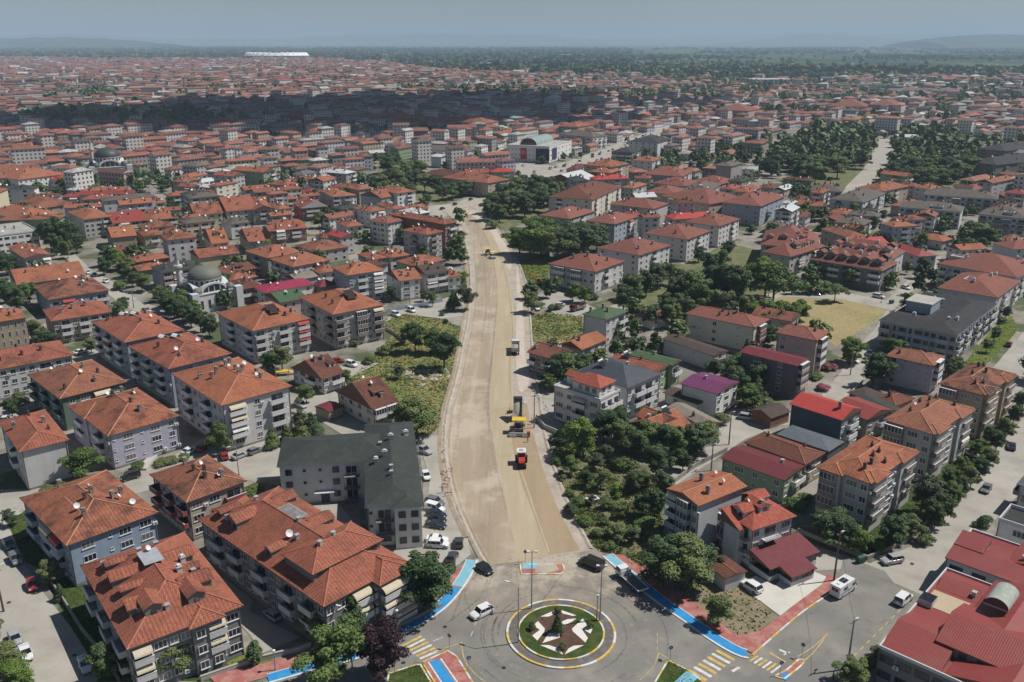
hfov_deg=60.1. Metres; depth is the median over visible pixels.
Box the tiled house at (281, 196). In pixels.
[266,188,288,206]
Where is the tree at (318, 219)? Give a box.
[311,211,323,228]
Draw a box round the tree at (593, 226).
[577,222,601,250]
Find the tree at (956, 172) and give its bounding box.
[949,168,962,183]
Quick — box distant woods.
[0,46,1023,78]
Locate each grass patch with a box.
[8,510,44,567]
[48,576,211,680]
[225,652,272,667]
[353,314,460,434]
[376,161,470,204]
[491,189,547,231]
[519,258,550,287]
[531,312,582,342]
[549,443,663,574]
[601,245,784,324]
[673,580,775,635]
[792,137,877,187]
[814,424,1002,554]
[909,146,966,188]
[965,316,1018,365]
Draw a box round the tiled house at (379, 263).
[360,256,387,284]
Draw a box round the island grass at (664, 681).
[390,659,692,681]
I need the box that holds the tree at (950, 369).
[943,362,958,376]
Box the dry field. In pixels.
[774,297,885,345]
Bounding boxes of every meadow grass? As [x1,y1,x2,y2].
[353,314,582,434]
[356,258,582,434]
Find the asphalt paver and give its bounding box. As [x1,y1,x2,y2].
[508,417,529,436]
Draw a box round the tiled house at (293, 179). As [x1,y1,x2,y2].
[285,176,307,187]
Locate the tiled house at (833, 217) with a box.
[820,212,844,226]
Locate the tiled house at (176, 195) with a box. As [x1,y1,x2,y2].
[165,186,214,205]
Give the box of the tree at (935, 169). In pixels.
[933,167,946,184]
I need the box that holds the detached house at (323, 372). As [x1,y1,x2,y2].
[291,353,344,394]
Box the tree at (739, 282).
[725,264,752,305]
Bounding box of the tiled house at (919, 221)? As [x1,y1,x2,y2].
[890,211,927,238]
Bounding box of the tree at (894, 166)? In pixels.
[883,160,901,171]
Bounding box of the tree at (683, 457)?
[670,448,692,470]
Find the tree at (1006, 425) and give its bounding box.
[993,417,1017,436]
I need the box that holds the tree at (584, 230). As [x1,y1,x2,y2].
[572,223,601,253]
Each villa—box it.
[742,165,758,180]
[916,233,952,249]
[1012,476,1023,506]
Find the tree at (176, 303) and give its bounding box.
[169,298,188,322]
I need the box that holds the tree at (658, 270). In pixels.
[649,262,667,288]
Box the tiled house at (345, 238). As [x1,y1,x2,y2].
[327,229,355,254]
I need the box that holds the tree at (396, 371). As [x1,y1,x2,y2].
[391,364,405,376]
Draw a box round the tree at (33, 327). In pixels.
[26,319,46,335]
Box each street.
[0,343,98,416]
[0,436,280,681]
[64,254,164,316]
[217,572,299,652]
[298,361,377,433]
[310,501,354,523]
[385,435,470,566]
[386,293,463,320]
[428,196,482,216]
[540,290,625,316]
[540,387,561,441]
[664,407,790,483]
[752,256,941,310]
[814,418,1023,593]
[822,311,890,400]
[844,139,894,192]
[993,332,1023,395]
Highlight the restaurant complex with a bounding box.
[874,567,1023,681]
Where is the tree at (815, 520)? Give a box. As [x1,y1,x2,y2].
[809,509,823,535]
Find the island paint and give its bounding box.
[522,562,539,568]
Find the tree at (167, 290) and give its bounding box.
[163,288,175,294]
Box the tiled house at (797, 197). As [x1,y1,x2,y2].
[792,193,807,200]
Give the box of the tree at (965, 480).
[954,475,972,493]
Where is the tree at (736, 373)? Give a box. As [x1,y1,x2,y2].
[720,365,750,395]
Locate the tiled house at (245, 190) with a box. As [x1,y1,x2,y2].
[240,184,268,194]
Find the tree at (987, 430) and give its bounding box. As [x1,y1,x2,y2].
[981,426,993,441]
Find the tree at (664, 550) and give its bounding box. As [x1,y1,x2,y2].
[638,533,681,586]
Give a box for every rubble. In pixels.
[404,367,449,385]
[438,404,445,476]
[443,204,480,217]
[492,555,577,570]
[539,375,561,470]
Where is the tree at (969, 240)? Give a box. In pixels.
[960,238,974,243]
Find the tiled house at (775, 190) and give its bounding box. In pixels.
[766,187,782,195]
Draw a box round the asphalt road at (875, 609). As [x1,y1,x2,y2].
[262,550,909,681]
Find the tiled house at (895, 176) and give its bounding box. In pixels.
[879,170,913,182]
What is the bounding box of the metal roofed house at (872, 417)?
[840,397,892,439]
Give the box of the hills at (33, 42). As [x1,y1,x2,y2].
[0,37,186,48]
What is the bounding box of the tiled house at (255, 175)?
[232,164,276,185]
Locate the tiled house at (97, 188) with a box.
[75,185,99,191]
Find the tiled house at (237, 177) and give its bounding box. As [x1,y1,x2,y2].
[212,169,244,192]
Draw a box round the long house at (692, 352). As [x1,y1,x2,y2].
[662,331,727,371]
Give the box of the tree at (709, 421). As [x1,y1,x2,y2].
[706,420,718,433]
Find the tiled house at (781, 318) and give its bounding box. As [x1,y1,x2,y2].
[751,303,800,329]
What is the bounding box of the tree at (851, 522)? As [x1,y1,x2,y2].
[834,515,858,546]
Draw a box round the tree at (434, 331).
[422,326,440,345]
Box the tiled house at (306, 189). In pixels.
[302,185,315,192]
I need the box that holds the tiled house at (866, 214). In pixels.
[849,208,881,227]
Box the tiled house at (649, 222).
[638,210,660,238]
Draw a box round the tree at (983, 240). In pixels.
[974,237,989,245]
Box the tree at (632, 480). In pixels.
[623,469,643,492]
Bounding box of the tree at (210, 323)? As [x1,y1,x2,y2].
[199,314,219,336]
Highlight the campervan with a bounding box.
[829,574,856,598]
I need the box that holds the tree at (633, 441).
[620,429,649,461]
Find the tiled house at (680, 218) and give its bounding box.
[664,210,711,224]
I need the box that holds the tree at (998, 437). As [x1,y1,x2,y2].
[986,429,1006,449]
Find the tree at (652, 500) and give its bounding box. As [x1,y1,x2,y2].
[634,488,667,516]
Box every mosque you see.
[85,147,132,176]
[169,264,244,311]
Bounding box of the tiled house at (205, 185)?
[199,182,214,189]
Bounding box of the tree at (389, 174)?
[381,168,397,183]
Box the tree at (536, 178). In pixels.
[529,173,543,187]
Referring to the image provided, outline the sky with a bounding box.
[0,0,1023,39]
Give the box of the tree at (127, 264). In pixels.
[119,257,135,272]
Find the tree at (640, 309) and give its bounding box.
[634,305,645,317]
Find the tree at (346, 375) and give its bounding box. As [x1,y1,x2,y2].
[342,369,354,386]
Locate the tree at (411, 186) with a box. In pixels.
[405,184,416,192]
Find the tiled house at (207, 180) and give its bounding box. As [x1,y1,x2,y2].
[200,176,213,183]
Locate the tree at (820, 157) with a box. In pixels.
[814,155,829,162]
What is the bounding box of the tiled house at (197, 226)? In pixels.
[180,214,216,245]
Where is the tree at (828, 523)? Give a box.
[812,506,846,543]
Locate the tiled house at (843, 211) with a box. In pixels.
[829,206,852,215]
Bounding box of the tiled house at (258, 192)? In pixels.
[249,184,275,196]
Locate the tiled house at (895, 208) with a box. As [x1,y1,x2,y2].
[890,197,914,215]
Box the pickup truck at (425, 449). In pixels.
[416,444,432,454]
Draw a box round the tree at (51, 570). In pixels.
[35,556,64,585]
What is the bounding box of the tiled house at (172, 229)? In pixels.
[161,225,182,234]
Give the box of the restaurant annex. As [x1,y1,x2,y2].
[944,528,1023,583]
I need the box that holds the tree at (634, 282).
[622,273,643,297]
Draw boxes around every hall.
[202,66,227,67]
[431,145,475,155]
[747,78,790,82]
[776,425,844,463]
[829,84,894,87]
[876,88,963,93]
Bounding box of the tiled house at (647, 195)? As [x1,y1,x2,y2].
[629,190,656,199]
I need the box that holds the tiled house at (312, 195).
[296,191,319,200]
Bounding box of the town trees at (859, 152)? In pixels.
[0,135,1023,373]
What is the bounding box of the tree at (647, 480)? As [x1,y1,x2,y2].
[639,469,653,487]
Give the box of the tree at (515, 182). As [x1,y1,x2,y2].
[503,176,526,193]
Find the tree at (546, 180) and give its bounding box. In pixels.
[541,176,555,186]
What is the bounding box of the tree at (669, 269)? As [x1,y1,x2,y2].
[661,262,678,283]
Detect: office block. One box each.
[559,130,607,149]
[611,145,640,164]
[628,133,670,156]
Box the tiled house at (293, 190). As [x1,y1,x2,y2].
[277,183,302,199]
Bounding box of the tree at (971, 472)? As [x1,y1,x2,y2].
[963,466,982,487]
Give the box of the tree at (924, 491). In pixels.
[906,473,944,512]
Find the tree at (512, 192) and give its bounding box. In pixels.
[505,188,520,212]
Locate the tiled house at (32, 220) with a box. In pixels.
[0,212,65,236]
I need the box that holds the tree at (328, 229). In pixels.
[324,227,331,232]
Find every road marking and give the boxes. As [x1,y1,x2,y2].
[461,642,485,681]
[805,634,827,659]
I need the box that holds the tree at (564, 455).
[560,451,567,460]
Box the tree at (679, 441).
[662,425,693,452]
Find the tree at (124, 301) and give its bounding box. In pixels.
[115,296,129,311]
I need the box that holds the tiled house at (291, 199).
[258,195,297,208]
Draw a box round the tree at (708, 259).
[697,252,719,267]
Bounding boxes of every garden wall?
[39,565,120,681]
[200,642,310,681]
[257,477,280,483]
[384,326,403,342]
[387,299,442,312]
[398,602,442,627]
[536,415,556,432]
[672,447,727,483]
[797,520,927,559]
[845,378,866,396]
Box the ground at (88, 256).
[0,44,1023,681]
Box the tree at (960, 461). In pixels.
[952,455,971,473]
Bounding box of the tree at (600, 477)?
[590,468,614,489]
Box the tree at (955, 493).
[944,480,966,502]
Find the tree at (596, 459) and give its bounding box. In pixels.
[587,452,603,469]
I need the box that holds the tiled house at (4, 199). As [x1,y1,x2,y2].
[0,188,9,207]
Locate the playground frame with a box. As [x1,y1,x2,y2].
[275,366,292,375]
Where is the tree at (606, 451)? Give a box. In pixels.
[595,444,613,461]
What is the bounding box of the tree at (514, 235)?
[500,227,523,253]
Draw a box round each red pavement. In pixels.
[210,625,404,681]
[404,558,470,633]
[604,553,837,652]
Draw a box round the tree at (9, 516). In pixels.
[0,508,20,525]
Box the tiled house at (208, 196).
[185,190,219,206]
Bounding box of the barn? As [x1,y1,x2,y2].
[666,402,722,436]
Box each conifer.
[52,583,67,602]
[245,639,262,665]
[263,427,280,451]
[279,425,292,445]
[292,419,311,436]
[303,412,324,435]
[345,594,368,630]
[444,289,461,310]
[550,613,564,634]
[645,330,662,352]
[708,290,718,306]
[952,236,959,244]
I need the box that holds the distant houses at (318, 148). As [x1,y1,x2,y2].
[0,56,1023,193]
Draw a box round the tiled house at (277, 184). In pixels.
[267,178,299,188]
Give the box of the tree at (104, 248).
[98,245,114,265]
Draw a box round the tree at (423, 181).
[415,173,432,191]
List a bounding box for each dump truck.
[511,339,519,354]
[513,396,523,416]
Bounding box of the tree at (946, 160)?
[932,156,955,167]
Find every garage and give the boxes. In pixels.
[314,401,343,420]
[709,554,747,590]
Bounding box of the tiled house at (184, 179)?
[171,176,200,191]
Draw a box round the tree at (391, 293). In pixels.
[385,286,397,300]
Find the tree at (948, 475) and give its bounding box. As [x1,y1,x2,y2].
[942,468,955,482]
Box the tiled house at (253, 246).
[244,241,277,259]
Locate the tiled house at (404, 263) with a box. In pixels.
[395,254,445,269]
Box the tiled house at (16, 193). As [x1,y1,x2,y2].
[0,183,39,203]
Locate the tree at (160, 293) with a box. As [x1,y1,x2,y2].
[152,290,166,313]
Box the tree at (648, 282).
[639,269,655,296]
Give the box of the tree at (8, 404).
[0,398,18,416]
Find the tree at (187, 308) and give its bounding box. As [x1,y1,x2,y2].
[177,302,198,328]
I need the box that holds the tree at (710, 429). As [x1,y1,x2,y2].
[699,421,719,451]
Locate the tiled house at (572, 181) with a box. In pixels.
[567,174,588,187]
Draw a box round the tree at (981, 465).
[970,456,993,475]
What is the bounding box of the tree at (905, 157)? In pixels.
[894,154,911,161]
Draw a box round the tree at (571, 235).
[557,227,582,256]
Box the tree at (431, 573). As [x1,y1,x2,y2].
[398,550,456,610]
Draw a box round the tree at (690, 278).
[674,270,712,298]
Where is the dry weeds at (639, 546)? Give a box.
[551,443,771,636]
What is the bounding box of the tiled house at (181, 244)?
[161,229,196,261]
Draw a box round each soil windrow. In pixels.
[438,246,468,537]
[443,222,486,561]
[448,246,491,563]
[488,240,507,508]
[498,252,514,431]
[516,258,592,548]
[517,462,549,552]
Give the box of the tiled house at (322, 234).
[314,230,327,240]
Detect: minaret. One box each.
[88,138,93,159]
[173,252,181,283]
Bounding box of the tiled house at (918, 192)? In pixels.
[913,182,940,199]
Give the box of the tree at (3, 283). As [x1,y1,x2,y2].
[0,277,16,302]
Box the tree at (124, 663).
[120,658,163,681]
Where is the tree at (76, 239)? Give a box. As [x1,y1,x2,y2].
[68,232,87,253]
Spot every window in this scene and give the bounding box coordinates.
[0,371,10,376]
[10,369,16,374]
[69,398,75,403]
[80,394,89,401]
[81,539,95,550]
[83,552,97,563]
[91,315,101,320]
[114,386,119,392]
[119,525,131,536]
[121,538,133,549]
[123,432,132,439]
[124,442,135,450]
[126,453,136,460]
[139,518,157,528]
[141,531,153,541]
[150,424,159,431]
[152,434,161,442]
[153,444,167,452]
[153,638,167,651]
[156,655,176,664]
[158,670,172,681]
[168,420,178,426]
[169,430,175,436]
[169,634,179,645]
[171,440,180,446]
[174,668,190,676]
[175,495,180,506]
[180,630,191,640]
[183,645,193,654]
[186,660,195,669]
[192,500,208,509]
[193,512,204,522]
[195,526,202,534]
[196,628,206,639]
[198,644,208,655]
[200,659,210,670]
[202,524,207,533]
[204,538,210,549]
[208,528,212,537]
[209,493,220,503]
[211,622,220,633]
[213,638,221,648]
[215,653,224,664]
[225,540,229,549]
[226,611,239,623]
[228,626,241,638]
[230,641,242,653]
[236,437,244,444]
[243,553,248,562]
[245,567,251,579]
[246,581,251,590]
[249,557,256,570]
[254,398,263,404]
[256,409,261,415]
[257,420,262,426]
[261,596,268,603]
[269,571,273,580]
[270,585,275,595]
[272,600,276,608]
[275,576,280,585]
[276,425,283,431]
[285,470,291,475]
[286,482,292,487]
[296,590,301,600]
[318,605,323,616]
[326,605,334,615]
[332,466,338,472]
[333,478,339,484]
[334,490,340,495]
[337,597,348,610]
[338,340,347,345]
[380,536,391,541]
[398,511,405,517]
[399,524,406,530]
[400,537,406,543]
[411,510,418,516]
[412,523,418,529]
[412,536,419,542]
[555,412,562,418]
[556,391,562,397]
[556,401,565,409]
[566,405,573,412]
[590,401,597,408]
[590,412,596,418]
[691,515,696,523]
[692,504,700,515]
[734,465,743,473]
[741,555,748,562]
[750,482,756,488]
[752,471,757,478]
[753,529,759,537]
[754,357,760,363]
[772,479,778,486]
[772,489,777,497]
[780,519,790,528]
[780,531,788,537]
[814,457,820,465]
[843,502,857,514]
[844,490,855,500]
[845,478,857,488]
[857,508,863,516]
[858,496,865,503]
[859,483,870,494]
[876,668,890,681]
[879,653,898,670]
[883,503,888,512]
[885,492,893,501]
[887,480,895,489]
[888,468,897,477]
[894,676,905,681]
[896,661,910,673]
[897,335,904,340]
[898,327,905,331]
[905,441,915,448]
[907,430,917,438]
[913,339,920,343]
[914,330,922,334]
[914,669,929,681]
[917,468,923,474]
[918,457,925,464]
[920,446,927,453]
[922,435,929,441]
[933,677,943,681]
[949,564,962,572]
[958,652,966,659]
[960,392,970,399]
[971,572,985,580]
[974,396,980,402]
[1011,529,1023,539]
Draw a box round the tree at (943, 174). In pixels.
[935,168,953,186]
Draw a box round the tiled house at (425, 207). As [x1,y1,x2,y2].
[402,202,428,210]
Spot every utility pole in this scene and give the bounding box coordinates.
[0,563,4,611]
[531,394,538,427]
[710,443,716,470]
[728,411,734,444]
[833,530,843,580]
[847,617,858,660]
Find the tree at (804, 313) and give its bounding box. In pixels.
[797,299,811,320]
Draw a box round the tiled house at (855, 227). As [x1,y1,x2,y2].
[844,220,864,232]
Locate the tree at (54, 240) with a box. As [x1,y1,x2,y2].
[44,233,62,255]
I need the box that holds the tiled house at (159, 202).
[155,197,165,208]
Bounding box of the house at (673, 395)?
[662,387,702,410]
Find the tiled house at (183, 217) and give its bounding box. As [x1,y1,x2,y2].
[179,211,200,219]
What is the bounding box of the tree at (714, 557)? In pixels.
[705,543,726,562]
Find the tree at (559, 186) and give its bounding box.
[548,182,565,192]
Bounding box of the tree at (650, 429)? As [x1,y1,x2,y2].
[632,420,662,452]
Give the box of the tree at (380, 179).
[368,174,391,187]
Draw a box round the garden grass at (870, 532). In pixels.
[10,316,1016,680]
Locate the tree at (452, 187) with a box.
[446,183,458,198]
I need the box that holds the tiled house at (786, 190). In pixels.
[773,183,792,199]
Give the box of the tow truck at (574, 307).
[569,301,585,311]
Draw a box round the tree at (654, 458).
[639,444,677,474]
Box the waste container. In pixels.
[855,554,865,563]
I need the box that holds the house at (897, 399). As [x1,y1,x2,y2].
[878,390,915,407]
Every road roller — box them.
[490,251,495,258]
[515,448,527,468]
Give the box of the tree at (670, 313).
[659,304,683,325]
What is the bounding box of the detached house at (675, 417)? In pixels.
[629,405,690,457]
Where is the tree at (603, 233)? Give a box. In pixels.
[592,222,609,250]
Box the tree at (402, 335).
[397,333,406,343]
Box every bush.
[17,529,29,540]
[38,484,52,490]
[112,280,127,288]
[131,461,143,469]
[153,457,169,466]
[166,455,178,463]
[179,452,189,460]
[244,486,261,497]
[248,482,264,488]
[349,339,359,345]
[363,355,376,364]
[376,345,393,354]
[485,220,498,227]
[529,622,535,630]
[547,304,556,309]
[548,427,568,444]
[551,456,562,465]
[554,606,561,612]
[555,303,563,307]
[558,473,566,481]
[558,641,566,649]
[563,502,578,515]
[564,488,575,496]
[572,495,585,506]
[573,514,592,525]
[586,621,594,627]
[588,528,604,535]
[589,293,598,298]
[596,517,610,525]
[597,496,617,508]
[601,523,626,541]
[603,540,615,549]
[610,454,639,469]
[622,337,633,344]
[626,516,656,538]
[711,412,729,422]
[752,396,773,408]
[782,496,808,509]
[798,492,814,504]
[809,372,823,380]
[814,287,825,292]
[815,383,830,390]
[817,280,832,286]
[821,361,831,370]
[830,364,838,369]
[862,656,876,667]
[865,538,886,553]
[869,644,878,657]
[916,531,936,544]
[971,515,993,528]
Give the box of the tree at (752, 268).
[743,256,780,296]
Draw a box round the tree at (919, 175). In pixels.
[904,167,932,184]
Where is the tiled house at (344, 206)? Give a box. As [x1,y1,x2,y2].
[331,201,358,212]
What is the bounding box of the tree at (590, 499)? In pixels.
[587,494,596,503]
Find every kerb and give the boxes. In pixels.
[270,560,477,681]
[387,664,431,681]
[422,650,472,681]
[520,564,564,574]
[602,556,748,658]
[654,660,703,681]
[752,593,829,654]
[775,658,804,679]
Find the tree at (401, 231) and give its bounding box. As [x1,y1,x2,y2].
[397,226,406,238]
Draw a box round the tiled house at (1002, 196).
[995,191,1007,204]
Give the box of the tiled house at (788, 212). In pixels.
[774,203,799,225]
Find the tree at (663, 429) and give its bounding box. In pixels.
[648,424,674,447]
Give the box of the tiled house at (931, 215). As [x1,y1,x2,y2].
[915,208,939,233]
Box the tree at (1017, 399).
[1011,391,1023,406]
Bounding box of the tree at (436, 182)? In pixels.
[427,176,443,188]
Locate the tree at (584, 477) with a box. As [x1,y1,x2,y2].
[576,469,592,485]
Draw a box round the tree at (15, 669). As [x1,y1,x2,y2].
[0,657,35,681]
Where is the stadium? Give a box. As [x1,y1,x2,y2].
[244,52,308,57]
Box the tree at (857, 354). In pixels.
[842,339,861,357]
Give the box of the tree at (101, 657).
[83,641,120,681]
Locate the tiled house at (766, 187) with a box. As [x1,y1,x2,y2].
[759,182,780,191]
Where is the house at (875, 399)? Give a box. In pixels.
[855,394,900,414]
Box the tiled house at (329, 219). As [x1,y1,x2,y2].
[321,209,354,229]
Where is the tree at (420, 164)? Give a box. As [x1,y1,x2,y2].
[409,160,428,173]
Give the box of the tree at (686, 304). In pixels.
[675,296,698,319]
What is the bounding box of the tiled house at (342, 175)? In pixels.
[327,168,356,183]
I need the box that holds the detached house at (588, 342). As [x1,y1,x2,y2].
[560,331,607,360]
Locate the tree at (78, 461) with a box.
[57,446,105,477]
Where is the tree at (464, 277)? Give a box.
[457,271,468,284]
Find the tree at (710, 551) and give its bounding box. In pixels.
[689,545,717,587]
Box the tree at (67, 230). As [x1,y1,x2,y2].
[57,218,81,240]
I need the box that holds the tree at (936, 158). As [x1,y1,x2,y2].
[923,154,940,165]
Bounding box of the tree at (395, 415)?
[387,405,405,421]
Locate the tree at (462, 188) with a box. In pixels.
[455,180,471,197]
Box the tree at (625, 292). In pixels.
[612,283,638,309]
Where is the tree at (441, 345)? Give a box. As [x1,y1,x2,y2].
[426,332,462,368]
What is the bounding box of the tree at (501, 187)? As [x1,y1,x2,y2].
[493,183,508,191]
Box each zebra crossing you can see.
[401,635,438,658]
[690,650,734,680]
[749,655,780,672]
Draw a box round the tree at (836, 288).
[822,283,850,301]
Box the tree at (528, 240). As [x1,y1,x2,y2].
[516,219,548,259]
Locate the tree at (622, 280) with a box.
[617,276,628,287]
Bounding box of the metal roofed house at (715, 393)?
[680,372,739,416]
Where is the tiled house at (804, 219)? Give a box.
[797,210,811,226]
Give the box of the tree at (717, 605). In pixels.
[702,594,735,624]
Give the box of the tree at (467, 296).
[456,284,478,309]
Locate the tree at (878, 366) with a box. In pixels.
[860,352,899,386]
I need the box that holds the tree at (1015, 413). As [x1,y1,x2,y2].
[1005,404,1023,422]
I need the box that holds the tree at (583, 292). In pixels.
[577,285,591,302]
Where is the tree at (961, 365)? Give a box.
[950,356,967,369]
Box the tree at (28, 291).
[19,281,36,303]
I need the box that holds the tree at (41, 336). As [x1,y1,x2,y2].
[32,328,55,343]
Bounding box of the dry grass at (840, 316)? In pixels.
[783,297,885,344]
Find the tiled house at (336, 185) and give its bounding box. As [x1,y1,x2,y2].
[330,182,346,187]
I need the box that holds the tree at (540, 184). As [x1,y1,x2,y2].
[533,182,556,206]
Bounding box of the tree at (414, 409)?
[395,397,440,437]
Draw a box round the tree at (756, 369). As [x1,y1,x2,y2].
[745,363,769,385]
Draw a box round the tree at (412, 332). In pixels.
[399,322,424,352]
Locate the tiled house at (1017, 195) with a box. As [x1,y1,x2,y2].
[1005,187,1023,208]
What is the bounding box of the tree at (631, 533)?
[624,527,640,542]
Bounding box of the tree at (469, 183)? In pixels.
[464,179,473,195]
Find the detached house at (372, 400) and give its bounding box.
[335,375,398,423]
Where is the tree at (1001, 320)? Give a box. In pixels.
[995,316,1006,325]
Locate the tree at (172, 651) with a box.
[158,644,193,672]
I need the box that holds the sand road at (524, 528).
[478,220,551,560]
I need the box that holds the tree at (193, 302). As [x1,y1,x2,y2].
[188,300,202,308]
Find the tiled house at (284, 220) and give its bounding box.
[267,217,305,224]
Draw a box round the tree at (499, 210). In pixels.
[489,204,508,221]
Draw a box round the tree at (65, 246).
[57,240,73,258]
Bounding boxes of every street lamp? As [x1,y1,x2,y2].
[227,446,239,474]
[272,649,276,670]
[505,580,519,642]
[527,550,537,608]
[596,564,607,620]
[596,594,598,619]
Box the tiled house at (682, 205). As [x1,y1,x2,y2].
[670,196,696,213]
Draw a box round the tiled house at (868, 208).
[860,204,878,211]
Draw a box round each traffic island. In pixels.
[388,663,429,681]
[422,651,470,681]
[521,564,562,573]
[656,661,701,681]
[778,660,802,679]
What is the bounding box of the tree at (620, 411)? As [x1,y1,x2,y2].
[607,404,630,433]
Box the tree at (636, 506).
[629,499,647,514]
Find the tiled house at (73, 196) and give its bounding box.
[62,190,88,202]
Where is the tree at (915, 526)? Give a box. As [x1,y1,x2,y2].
[901,512,929,533]
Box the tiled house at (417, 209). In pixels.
[399,205,429,215]
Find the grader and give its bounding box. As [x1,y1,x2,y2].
[485,248,490,255]
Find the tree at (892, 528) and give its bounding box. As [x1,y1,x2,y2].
[878,513,910,545]
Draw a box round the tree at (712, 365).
[703,359,722,374]
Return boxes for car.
[0,415,10,419]
[1,536,15,550]
[6,628,22,644]
[8,549,23,565]
[17,642,33,659]
[25,575,38,591]
[72,349,87,354]
[77,653,92,673]
[119,468,140,481]
[180,446,194,453]
[194,443,208,452]
[219,451,228,460]
[230,451,248,459]
[246,446,262,454]
[263,608,281,622]
[294,400,307,408]
[333,357,344,362]
[344,358,357,367]
[390,310,400,316]
[407,305,415,312]
[422,469,430,479]
[424,494,444,505]
[424,499,444,511]
[424,518,446,529]
[425,533,448,541]
[426,508,447,516]
[426,537,449,548]
[427,512,446,522]
[446,550,458,562]
[454,536,463,547]
[469,601,494,620]
[475,560,493,575]
[578,554,605,571]
[737,411,752,420]
[740,578,763,593]
[810,291,820,295]
[865,349,872,355]
[872,292,884,297]
[880,551,904,565]
[893,590,912,606]
[900,284,910,289]
[965,448,978,456]
[980,482,992,493]
[1005,341,1012,346]
[1007,441,1015,450]
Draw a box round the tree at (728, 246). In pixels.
[720,240,735,256]
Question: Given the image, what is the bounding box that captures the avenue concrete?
[540,121,687,177]
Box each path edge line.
[428,662,441,681]
[440,658,457,681]
[644,581,747,649]
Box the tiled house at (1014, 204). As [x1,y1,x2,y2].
[1002,200,1017,206]
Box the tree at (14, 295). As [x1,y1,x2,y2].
[0,285,27,307]
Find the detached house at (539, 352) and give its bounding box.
[527,340,572,375]
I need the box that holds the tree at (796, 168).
[790,160,807,177]
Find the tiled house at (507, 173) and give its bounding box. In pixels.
[489,166,514,179]
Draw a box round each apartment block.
[0,204,60,218]
[0,222,40,253]
[0,305,29,349]
[0,340,73,399]
[0,409,72,490]
[7,260,86,300]
[8,242,51,267]
[13,194,76,214]
[19,469,158,586]
[27,359,127,430]
[33,273,110,308]
[42,299,112,343]
[50,174,65,191]
[66,386,180,469]
[68,206,112,238]
[80,531,244,681]
[92,309,184,378]
[105,224,136,247]
[106,207,146,229]
[109,243,130,263]
[123,251,170,265]
[128,332,231,407]
[133,259,162,281]
[135,225,162,248]
[142,207,178,227]
[148,454,246,540]
[151,259,202,289]
[171,356,292,451]
[187,200,222,227]
[197,486,417,644]
[202,226,229,247]
[216,193,255,223]
[216,261,255,274]
[216,300,310,363]
[219,215,249,239]
[228,268,257,281]
[228,275,260,303]
[238,224,265,248]
[245,242,301,276]
[251,196,273,224]
[254,278,314,302]
[262,220,306,243]
[263,288,303,313]
[268,200,291,211]
[269,249,330,281]
[277,421,423,548]
[279,112,303,124]
[283,270,318,282]
[293,196,326,220]
[295,237,349,263]
[299,285,384,349]
[311,261,333,280]
[314,277,335,292]
[320,186,351,209]
[331,260,383,299]
[335,217,363,234]
[340,180,373,204]
[353,202,386,227]
[357,248,387,261]
[360,186,393,206]
[368,213,403,245]
[375,201,403,215]
[376,245,409,270]
[378,184,415,206]
[383,111,415,116]
[385,267,422,300]
[387,115,443,128]
[388,210,457,249]
[402,223,443,256]
[408,260,447,292]
[422,168,463,179]
[441,170,509,197]
[443,116,498,126]
[447,267,462,291]
[539,204,594,228]
[548,181,621,216]
[548,251,624,293]
[551,169,593,182]
[554,369,622,435]
[558,121,593,131]
[566,162,583,172]
[575,358,661,420]
[582,303,627,345]
[583,158,628,176]
[585,209,638,244]
[586,119,602,128]
[587,165,619,175]
[597,236,671,276]
[609,195,668,226]
[621,180,646,199]
[632,153,660,170]
[634,172,651,190]
[643,222,709,261]
[644,166,692,183]
[645,184,683,200]
[652,176,697,187]
[660,185,736,214]
[664,470,747,544]
[682,180,720,190]
[685,211,739,247]
[685,305,769,350]
[689,140,695,148]
[694,173,729,186]
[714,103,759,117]
[716,488,819,586]
[721,189,784,225]
[740,345,809,398]
[760,221,819,258]
[761,237,825,273]
[775,321,829,377]
[789,392,862,450]
[809,182,844,205]
[809,245,898,291]
[815,434,919,532]
[827,99,867,110]
[829,187,884,211]
[832,236,904,272]
[835,214,871,235]
[855,179,908,205]
[868,99,904,111]
[876,291,998,362]
[882,393,975,479]
[884,346,945,394]
[899,198,964,229]
[924,186,998,212]
[935,250,1023,300]
[937,272,1020,318]
[938,361,1017,438]
[965,154,1023,176]
[976,141,1023,158]
[977,204,1023,236]
[991,237,1023,257]
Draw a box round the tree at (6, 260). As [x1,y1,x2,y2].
[0,252,18,274]
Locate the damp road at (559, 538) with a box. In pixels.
[510,404,579,554]
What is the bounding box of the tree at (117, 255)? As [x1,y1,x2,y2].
[107,248,125,269]
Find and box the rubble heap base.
[535,562,558,572]
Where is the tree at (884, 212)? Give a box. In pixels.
[879,209,887,218]
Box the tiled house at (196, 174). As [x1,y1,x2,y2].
[177,170,208,178]
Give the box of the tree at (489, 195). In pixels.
[484,191,499,203]
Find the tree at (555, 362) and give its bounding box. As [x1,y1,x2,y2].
[541,353,568,381]
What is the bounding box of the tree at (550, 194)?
[544,190,561,207]
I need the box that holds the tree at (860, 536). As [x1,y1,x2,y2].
[845,524,874,550]
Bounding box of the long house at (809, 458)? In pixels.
[743,431,825,487]
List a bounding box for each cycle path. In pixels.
[267,626,407,681]
[405,587,459,628]
[429,659,453,681]
[453,559,475,586]
[605,554,640,579]
[642,581,746,655]
[675,671,699,681]
[780,672,790,679]
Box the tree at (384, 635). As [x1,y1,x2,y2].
[355,614,410,681]

